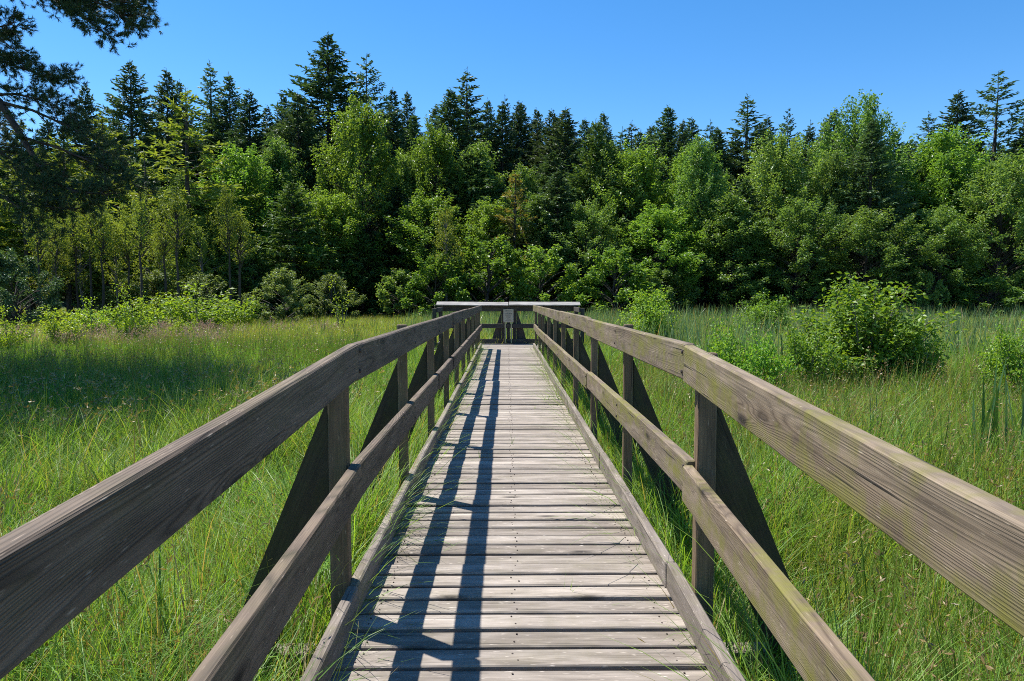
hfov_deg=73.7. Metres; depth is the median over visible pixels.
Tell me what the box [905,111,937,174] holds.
spruce tree
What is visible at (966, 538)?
railing
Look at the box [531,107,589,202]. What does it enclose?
spruce tree
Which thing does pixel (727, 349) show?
alder bush
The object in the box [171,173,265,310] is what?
spruce tree
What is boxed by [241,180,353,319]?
young spruce
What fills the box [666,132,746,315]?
broadleaf tree
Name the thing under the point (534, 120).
spruce tree
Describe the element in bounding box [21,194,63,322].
birch sapling
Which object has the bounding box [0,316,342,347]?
pink grass
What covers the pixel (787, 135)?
spruce tree
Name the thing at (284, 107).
spruce tree
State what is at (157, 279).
willow bush
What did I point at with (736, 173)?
spruce tree
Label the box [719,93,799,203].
spruce tree
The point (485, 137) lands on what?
spruce tree
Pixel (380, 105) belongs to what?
spruce tree
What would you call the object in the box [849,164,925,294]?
broadleaf tree
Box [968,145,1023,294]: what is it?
broadleaf tree
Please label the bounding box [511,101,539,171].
spruce tree
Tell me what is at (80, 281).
birch sapling
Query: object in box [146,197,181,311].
birch sapling
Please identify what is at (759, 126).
spruce tree
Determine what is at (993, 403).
cattail plant
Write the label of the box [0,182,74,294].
broadleaf tree
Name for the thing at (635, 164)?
broadleaf tree
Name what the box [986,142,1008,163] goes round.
spruce tree
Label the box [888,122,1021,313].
broadleaf tree
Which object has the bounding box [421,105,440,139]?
spruce tree
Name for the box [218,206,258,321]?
birch sapling
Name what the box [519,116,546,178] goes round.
spruce tree
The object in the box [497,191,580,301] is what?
broadleaf tree
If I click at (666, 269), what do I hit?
broadleaf tree
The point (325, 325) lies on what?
sparse cattails
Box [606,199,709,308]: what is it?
broadleaf tree
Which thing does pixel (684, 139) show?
spruce tree
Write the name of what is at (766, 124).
spruce tree
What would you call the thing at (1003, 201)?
broadleaf tree
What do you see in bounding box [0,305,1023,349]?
meadow grass
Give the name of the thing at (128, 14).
pine tree
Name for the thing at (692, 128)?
spruce tree
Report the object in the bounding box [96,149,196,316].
larch tree
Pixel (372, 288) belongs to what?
young spruce
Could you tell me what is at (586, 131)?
spruce tree
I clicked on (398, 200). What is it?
spruce tree
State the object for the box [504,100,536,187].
spruce tree
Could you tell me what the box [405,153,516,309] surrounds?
tree
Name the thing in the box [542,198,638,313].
broadleaf tree
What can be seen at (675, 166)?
broadleaf tree
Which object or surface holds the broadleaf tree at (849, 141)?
on the ground at (306, 594)
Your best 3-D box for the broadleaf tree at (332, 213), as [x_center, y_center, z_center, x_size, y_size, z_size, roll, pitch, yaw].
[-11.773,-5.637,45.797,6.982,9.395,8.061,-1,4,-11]
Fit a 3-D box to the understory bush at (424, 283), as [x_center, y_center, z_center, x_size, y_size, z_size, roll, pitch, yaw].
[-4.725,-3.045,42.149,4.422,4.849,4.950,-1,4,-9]
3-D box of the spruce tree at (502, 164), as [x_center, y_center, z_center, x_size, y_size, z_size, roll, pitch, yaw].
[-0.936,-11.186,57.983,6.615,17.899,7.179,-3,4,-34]
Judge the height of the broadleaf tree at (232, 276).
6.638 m
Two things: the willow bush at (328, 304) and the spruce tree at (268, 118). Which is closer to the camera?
the willow bush at (328, 304)
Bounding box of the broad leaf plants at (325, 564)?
[311,382,781,592]
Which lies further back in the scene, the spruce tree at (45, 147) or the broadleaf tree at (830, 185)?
the spruce tree at (45, 147)
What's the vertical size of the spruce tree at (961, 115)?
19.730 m
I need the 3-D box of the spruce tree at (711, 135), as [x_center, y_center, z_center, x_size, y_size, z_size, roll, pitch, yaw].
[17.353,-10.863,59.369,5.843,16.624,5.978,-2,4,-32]
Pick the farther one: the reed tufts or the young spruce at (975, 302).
the young spruce at (975, 302)
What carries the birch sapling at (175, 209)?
on the ground at (306, 594)
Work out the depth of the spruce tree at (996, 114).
60.77 m
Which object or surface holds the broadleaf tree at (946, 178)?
on the ground at (306, 594)
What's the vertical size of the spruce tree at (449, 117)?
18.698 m
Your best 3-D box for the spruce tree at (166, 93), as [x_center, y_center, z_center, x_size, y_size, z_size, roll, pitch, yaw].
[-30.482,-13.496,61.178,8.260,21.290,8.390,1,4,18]
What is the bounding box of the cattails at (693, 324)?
[617,300,1023,373]
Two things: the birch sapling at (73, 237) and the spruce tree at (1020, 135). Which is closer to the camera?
the birch sapling at (73, 237)
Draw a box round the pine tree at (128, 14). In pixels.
[0,0,168,246]
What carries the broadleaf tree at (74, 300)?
on the ground at (306, 594)
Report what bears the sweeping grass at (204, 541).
on the ground at (306, 594)
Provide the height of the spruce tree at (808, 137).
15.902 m
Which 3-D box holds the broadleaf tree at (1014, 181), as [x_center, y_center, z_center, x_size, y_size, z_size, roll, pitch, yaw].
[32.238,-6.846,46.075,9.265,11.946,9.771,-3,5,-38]
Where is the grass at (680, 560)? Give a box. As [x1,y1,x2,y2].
[2,364,1023,680]
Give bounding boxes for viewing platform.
[432,301,584,351]
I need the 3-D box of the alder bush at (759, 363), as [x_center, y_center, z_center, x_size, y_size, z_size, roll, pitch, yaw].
[3.418,0.488,9.262,0.936,1.578,0.859,3,5,42]
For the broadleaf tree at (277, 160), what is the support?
on the ground at (306, 594)
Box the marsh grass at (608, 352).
[0,331,1023,469]
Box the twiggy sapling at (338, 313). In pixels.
[329,272,355,328]
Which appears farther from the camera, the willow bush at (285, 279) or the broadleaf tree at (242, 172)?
the broadleaf tree at (242, 172)
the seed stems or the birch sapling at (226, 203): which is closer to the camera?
the seed stems
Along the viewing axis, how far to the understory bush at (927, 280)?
41.83 m
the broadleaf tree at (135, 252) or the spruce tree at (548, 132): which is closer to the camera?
the broadleaf tree at (135, 252)
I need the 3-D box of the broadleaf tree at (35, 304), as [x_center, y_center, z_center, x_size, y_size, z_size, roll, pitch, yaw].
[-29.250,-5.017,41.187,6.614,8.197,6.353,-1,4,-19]
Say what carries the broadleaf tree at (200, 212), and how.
on the ground at (306, 594)
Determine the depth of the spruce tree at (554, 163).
52.77 m
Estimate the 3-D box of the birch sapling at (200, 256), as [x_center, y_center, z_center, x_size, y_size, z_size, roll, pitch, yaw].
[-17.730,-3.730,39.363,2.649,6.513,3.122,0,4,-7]
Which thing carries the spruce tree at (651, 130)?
on the ground at (306, 594)
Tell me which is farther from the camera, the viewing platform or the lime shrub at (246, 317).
the lime shrub at (246, 317)
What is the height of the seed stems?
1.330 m
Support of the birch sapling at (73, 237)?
on the ground at (306, 594)
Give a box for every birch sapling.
[18,228,75,317]
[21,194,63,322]
[40,218,74,319]
[42,214,105,315]
[54,190,87,319]
[72,197,120,313]
[73,185,113,321]
[92,206,148,318]
[110,202,150,314]
[118,187,165,320]
[130,228,181,314]
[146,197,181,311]
[150,184,195,318]
[180,219,232,306]
[206,178,239,324]
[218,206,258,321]
[430,197,466,312]
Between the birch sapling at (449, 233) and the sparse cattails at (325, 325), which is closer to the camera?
the sparse cattails at (325, 325)
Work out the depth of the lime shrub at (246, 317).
31.73 m
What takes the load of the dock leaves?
on the ground at (306, 594)
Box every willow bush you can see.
[79,278,144,319]
[121,269,207,318]
[181,272,255,322]
[241,266,315,322]
[308,273,366,320]
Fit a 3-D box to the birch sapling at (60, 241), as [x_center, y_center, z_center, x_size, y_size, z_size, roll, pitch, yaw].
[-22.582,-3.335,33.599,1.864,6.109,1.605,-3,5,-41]
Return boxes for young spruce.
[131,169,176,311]
[216,240,295,317]
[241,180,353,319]
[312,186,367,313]
[328,230,398,316]
[476,227,517,311]
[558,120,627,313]
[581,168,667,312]
[660,164,712,314]
[766,185,817,312]
[942,171,1021,313]
[1006,200,1023,312]
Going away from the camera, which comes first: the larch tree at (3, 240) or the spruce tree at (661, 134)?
the larch tree at (3, 240)
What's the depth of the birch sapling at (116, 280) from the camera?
35.57 m
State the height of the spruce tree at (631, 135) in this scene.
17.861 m
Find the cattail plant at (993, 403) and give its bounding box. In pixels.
[948,358,1023,467]
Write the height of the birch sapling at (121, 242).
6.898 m
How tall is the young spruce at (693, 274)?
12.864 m
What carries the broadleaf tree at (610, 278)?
on the ground at (306, 594)
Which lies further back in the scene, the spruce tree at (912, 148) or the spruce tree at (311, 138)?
the spruce tree at (912, 148)
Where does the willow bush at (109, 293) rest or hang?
on the ground at (306, 594)
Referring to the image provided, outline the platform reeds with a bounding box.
[374,305,699,343]
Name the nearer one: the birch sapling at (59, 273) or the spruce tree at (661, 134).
the birch sapling at (59, 273)
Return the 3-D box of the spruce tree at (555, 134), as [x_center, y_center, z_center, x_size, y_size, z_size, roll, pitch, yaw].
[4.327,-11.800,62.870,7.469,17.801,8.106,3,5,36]
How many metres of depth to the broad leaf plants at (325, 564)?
3.45 m
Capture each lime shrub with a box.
[0,304,33,351]
[31,305,92,344]
[64,296,116,337]
[103,283,163,340]
[129,291,197,328]
[139,281,239,329]
[165,315,197,334]
[222,295,265,326]
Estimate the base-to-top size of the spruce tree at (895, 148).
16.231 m
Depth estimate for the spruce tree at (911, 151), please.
67.96 m
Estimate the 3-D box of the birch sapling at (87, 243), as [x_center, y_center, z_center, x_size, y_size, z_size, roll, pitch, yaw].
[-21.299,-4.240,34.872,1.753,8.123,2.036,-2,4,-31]
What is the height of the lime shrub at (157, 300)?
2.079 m
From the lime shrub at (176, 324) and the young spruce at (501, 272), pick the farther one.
the young spruce at (501, 272)
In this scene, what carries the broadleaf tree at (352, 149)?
on the ground at (306, 594)
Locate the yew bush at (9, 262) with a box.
[0,246,64,327]
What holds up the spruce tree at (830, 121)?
on the ground at (306, 594)
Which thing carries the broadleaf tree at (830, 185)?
on the ground at (306, 594)
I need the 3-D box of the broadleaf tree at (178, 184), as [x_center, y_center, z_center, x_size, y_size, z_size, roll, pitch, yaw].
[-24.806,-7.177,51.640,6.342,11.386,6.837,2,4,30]
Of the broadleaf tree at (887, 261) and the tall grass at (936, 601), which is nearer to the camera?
the tall grass at (936, 601)
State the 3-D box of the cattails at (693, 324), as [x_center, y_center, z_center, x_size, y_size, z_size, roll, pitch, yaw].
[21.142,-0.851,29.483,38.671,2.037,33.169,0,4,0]
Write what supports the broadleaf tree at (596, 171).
on the ground at (306, 594)
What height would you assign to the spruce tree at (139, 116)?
21.054 m
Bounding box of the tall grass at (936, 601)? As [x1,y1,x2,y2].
[0,341,1023,680]
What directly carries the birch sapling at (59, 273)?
on the ground at (306, 594)
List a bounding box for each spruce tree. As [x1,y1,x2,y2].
[0,149,46,273]
[3,120,83,293]
[53,85,102,296]
[68,119,170,311]
[69,60,203,306]
[136,67,204,190]
[159,79,205,178]
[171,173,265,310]
[179,61,232,302]
[192,71,254,180]
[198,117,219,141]
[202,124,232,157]
[216,88,271,217]
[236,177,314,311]
[249,92,345,306]
[251,31,401,204]
[256,104,275,155]
[259,93,296,156]
[330,53,407,232]
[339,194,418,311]
[345,185,444,315]
[368,87,410,225]
[392,90,420,149]
[394,114,432,196]
[414,87,500,223]
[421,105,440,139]
[444,67,508,210]
[455,104,476,148]
[474,100,508,193]
[479,127,508,184]
[486,102,530,203]
[496,95,528,166]
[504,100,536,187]
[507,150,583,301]
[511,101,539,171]
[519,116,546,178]
[524,109,580,200]
[526,107,545,172]
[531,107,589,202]
[543,116,574,173]
[571,119,599,182]
[588,111,620,168]
[601,126,633,200]
[618,120,640,162]
[631,129,665,211]
[641,123,662,195]
[642,104,691,209]
[660,121,692,202]
[669,116,712,220]
[682,171,772,313]
[701,120,731,176]
[705,127,740,302]
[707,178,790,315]
[709,127,740,181]
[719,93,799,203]
[723,133,761,211]
[741,122,768,177]
[749,115,780,181]
[772,122,805,297]
[774,109,804,299]
[792,119,816,177]
[795,108,854,310]
[798,130,818,303]
[803,119,828,302]
[819,117,922,310]
[885,129,912,296]
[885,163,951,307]
[899,146,919,167]
[903,141,922,158]
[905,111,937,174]
[914,89,991,297]
[955,70,1023,305]
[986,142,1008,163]
[1004,122,1023,173]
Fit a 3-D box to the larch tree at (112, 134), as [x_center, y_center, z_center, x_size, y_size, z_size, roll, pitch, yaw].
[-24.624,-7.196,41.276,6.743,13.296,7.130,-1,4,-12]
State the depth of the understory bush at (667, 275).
42.62 m
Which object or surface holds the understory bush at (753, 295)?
on the ground at (306, 594)
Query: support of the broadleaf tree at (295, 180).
on the ground at (306, 594)
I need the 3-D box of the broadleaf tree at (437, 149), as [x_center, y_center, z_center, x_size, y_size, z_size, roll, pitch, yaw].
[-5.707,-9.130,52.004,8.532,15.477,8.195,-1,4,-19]
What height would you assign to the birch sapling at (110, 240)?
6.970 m
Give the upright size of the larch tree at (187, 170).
15.516 m
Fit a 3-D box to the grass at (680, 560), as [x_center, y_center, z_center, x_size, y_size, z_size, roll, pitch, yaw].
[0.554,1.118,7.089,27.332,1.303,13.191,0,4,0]
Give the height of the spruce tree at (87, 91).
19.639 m
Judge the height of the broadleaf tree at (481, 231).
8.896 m
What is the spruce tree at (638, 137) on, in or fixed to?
on the ground at (306, 594)
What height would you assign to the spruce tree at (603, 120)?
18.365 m
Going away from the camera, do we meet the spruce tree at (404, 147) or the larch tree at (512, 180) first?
the larch tree at (512, 180)
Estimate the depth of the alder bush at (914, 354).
10.35 m
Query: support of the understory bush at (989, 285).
on the ground at (306, 594)
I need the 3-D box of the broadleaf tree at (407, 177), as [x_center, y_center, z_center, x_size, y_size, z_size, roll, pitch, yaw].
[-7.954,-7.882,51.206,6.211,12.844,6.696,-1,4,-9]
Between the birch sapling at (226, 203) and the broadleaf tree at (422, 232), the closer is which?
the birch sapling at (226, 203)
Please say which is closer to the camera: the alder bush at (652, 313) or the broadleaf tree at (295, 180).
the alder bush at (652, 313)
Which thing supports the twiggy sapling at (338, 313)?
on the ground at (306, 594)
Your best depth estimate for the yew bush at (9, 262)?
29.70 m
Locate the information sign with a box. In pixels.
[503,309,512,342]
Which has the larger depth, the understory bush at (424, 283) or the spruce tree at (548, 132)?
the spruce tree at (548, 132)
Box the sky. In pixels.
[0,0,1023,157]
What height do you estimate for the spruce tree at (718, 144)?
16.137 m
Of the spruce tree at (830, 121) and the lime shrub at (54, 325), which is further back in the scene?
the spruce tree at (830, 121)
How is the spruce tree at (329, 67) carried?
on the ground at (306, 594)
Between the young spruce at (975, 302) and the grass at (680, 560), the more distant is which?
the young spruce at (975, 302)
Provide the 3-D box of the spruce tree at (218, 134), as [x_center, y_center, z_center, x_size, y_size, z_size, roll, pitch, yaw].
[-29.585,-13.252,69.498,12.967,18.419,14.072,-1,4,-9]
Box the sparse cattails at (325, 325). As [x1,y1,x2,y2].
[15,316,415,364]
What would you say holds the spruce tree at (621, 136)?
on the ground at (306, 594)
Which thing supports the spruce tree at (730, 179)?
on the ground at (306, 594)
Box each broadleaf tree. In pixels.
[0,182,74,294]
[0,194,86,309]
[17,196,130,312]
[92,159,158,311]
[135,170,195,296]
[162,182,247,308]
[167,141,296,296]
[211,238,262,312]
[246,136,312,292]
[261,178,312,306]
[287,186,387,314]
[294,86,413,310]
[365,149,435,288]
[367,188,473,307]
[379,146,434,311]
[398,114,479,285]
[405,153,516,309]
[438,196,533,301]
[442,138,507,257]
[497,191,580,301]
[500,163,551,242]
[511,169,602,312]
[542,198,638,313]
[560,139,652,306]
[571,203,630,311]
[589,134,685,297]
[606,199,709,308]
[629,233,698,309]
[657,144,733,312]
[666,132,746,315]
[670,191,786,313]
[726,124,852,300]
[739,194,870,307]
[748,171,811,304]
[791,89,935,279]
[799,149,869,313]
[800,205,948,304]
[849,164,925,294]
[875,204,1008,313]
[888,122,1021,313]
[888,151,987,312]
[908,149,1023,312]
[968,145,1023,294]
[969,160,1020,303]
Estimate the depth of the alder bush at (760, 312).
23.85 m
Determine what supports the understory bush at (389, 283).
on the ground at (306, 594)
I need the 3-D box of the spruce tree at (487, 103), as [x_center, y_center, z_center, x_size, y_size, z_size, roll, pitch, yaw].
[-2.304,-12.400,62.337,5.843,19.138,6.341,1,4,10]
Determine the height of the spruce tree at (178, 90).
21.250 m
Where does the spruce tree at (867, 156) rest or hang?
on the ground at (306, 594)
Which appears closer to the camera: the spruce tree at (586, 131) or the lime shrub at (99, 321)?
the lime shrub at (99, 321)
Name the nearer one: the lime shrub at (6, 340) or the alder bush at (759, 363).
the alder bush at (759, 363)
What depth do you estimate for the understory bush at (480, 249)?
40.93 m
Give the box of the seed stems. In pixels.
[619,341,1009,680]
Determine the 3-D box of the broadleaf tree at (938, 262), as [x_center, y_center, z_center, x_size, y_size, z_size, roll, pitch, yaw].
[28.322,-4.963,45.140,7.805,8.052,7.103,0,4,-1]
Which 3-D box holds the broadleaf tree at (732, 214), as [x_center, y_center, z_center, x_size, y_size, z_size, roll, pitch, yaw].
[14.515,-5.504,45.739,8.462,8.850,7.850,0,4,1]
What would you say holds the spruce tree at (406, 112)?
on the ground at (306, 594)
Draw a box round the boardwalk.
[256,343,795,680]
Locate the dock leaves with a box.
[840,557,989,670]
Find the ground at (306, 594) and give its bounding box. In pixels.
[0,288,1021,680]
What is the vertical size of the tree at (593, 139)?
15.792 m
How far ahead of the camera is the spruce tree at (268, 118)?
64.48 m
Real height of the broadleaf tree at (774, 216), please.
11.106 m
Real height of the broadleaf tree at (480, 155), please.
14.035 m
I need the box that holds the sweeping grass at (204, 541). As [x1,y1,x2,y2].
[0,351,1023,680]
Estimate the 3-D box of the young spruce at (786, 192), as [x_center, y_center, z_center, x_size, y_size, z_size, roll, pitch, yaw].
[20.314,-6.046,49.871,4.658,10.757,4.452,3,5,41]
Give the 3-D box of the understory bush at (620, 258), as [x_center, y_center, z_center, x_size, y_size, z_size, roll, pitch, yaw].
[6.307,-3.276,42.293,5.527,5.235,6.187,0,4,-3]
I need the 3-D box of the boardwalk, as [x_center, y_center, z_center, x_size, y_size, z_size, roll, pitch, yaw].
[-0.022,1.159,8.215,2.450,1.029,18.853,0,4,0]
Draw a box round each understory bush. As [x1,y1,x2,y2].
[368,268,436,319]
[399,251,469,318]
[439,234,546,314]
[492,244,581,312]
[572,244,657,318]
[636,268,703,317]
[714,281,792,315]
[785,278,845,315]
[901,272,951,314]
[940,276,1023,317]
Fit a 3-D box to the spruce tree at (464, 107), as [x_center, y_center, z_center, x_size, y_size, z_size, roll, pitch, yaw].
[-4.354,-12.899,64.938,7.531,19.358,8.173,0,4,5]
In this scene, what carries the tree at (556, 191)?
on the ground at (306, 594)
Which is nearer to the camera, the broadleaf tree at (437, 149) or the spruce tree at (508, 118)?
the broadleaf tree at (437, 149)
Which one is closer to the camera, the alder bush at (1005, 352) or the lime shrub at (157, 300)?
the alder bush at (1005, 352)
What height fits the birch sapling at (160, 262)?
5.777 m
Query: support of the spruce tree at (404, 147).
on the ground at (306, 594)
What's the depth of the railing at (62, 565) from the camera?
1.60 m
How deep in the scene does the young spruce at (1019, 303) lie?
51.02 m
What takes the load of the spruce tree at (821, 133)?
on the ground at (306, 594)
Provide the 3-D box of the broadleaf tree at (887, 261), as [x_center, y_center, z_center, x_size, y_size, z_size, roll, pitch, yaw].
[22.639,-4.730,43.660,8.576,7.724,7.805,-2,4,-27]
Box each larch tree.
[0,119,83,315]
[0,125,120,317]
[62,111,161,315]
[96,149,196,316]
[123,85,261,314]
[487,170,543,298]
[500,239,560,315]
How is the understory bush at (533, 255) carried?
on the ground at (306, 594)
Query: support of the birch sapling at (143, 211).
on the ground at (306, 594)
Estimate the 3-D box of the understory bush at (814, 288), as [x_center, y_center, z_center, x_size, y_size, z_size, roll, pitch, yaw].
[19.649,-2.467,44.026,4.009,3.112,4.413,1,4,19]
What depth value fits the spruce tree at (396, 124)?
63.42 m
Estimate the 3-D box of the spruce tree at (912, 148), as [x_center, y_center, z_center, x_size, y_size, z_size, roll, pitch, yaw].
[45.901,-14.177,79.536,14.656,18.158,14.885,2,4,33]
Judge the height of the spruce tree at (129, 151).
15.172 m
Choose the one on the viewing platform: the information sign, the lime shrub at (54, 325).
the information sign
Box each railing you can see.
[0,305,481,680]
[533,305,1023,680]
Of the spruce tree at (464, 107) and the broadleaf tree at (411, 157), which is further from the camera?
the spruce tree at (464, 107)
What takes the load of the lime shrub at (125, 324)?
on the ground at (306, 594)
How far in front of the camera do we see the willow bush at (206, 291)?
36.00 m
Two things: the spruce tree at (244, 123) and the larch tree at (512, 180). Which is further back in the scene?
the spruce tree at (244, 123)
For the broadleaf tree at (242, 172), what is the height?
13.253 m
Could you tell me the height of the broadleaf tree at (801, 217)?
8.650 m
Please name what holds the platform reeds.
on the ground at (306, 594)
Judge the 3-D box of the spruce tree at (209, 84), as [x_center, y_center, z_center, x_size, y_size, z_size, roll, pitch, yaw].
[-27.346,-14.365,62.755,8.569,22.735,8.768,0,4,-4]
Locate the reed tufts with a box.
[740,330,1023,430]
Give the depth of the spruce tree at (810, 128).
64.98 m
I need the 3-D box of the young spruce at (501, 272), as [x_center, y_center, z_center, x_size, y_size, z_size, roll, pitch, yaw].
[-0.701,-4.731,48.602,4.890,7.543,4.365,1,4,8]
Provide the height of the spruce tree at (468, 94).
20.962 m
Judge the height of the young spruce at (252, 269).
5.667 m
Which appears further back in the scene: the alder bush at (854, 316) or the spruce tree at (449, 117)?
the spruce tree at (449, 117)
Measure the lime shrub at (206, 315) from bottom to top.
2.508 m
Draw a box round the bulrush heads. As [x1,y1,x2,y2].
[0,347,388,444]
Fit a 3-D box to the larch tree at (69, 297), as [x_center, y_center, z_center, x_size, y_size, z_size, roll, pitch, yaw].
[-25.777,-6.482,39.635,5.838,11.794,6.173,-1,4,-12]
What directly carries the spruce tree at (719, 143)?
on the ground at (306, 594)
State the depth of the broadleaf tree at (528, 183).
50.95 m
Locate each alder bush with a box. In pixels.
[615,285,683,338]
[696,312,773,373]
[726,318,796,389]
[727,288,797,334]
[770,312,850,402]
[783,271,967,389]
[875,314,950,386]
[973,311,1023,402]
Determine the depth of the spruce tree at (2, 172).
67.51 m
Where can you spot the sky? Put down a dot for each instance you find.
(626, 60)
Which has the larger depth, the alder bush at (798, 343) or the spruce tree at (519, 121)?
the spruce tree at (519, 121)

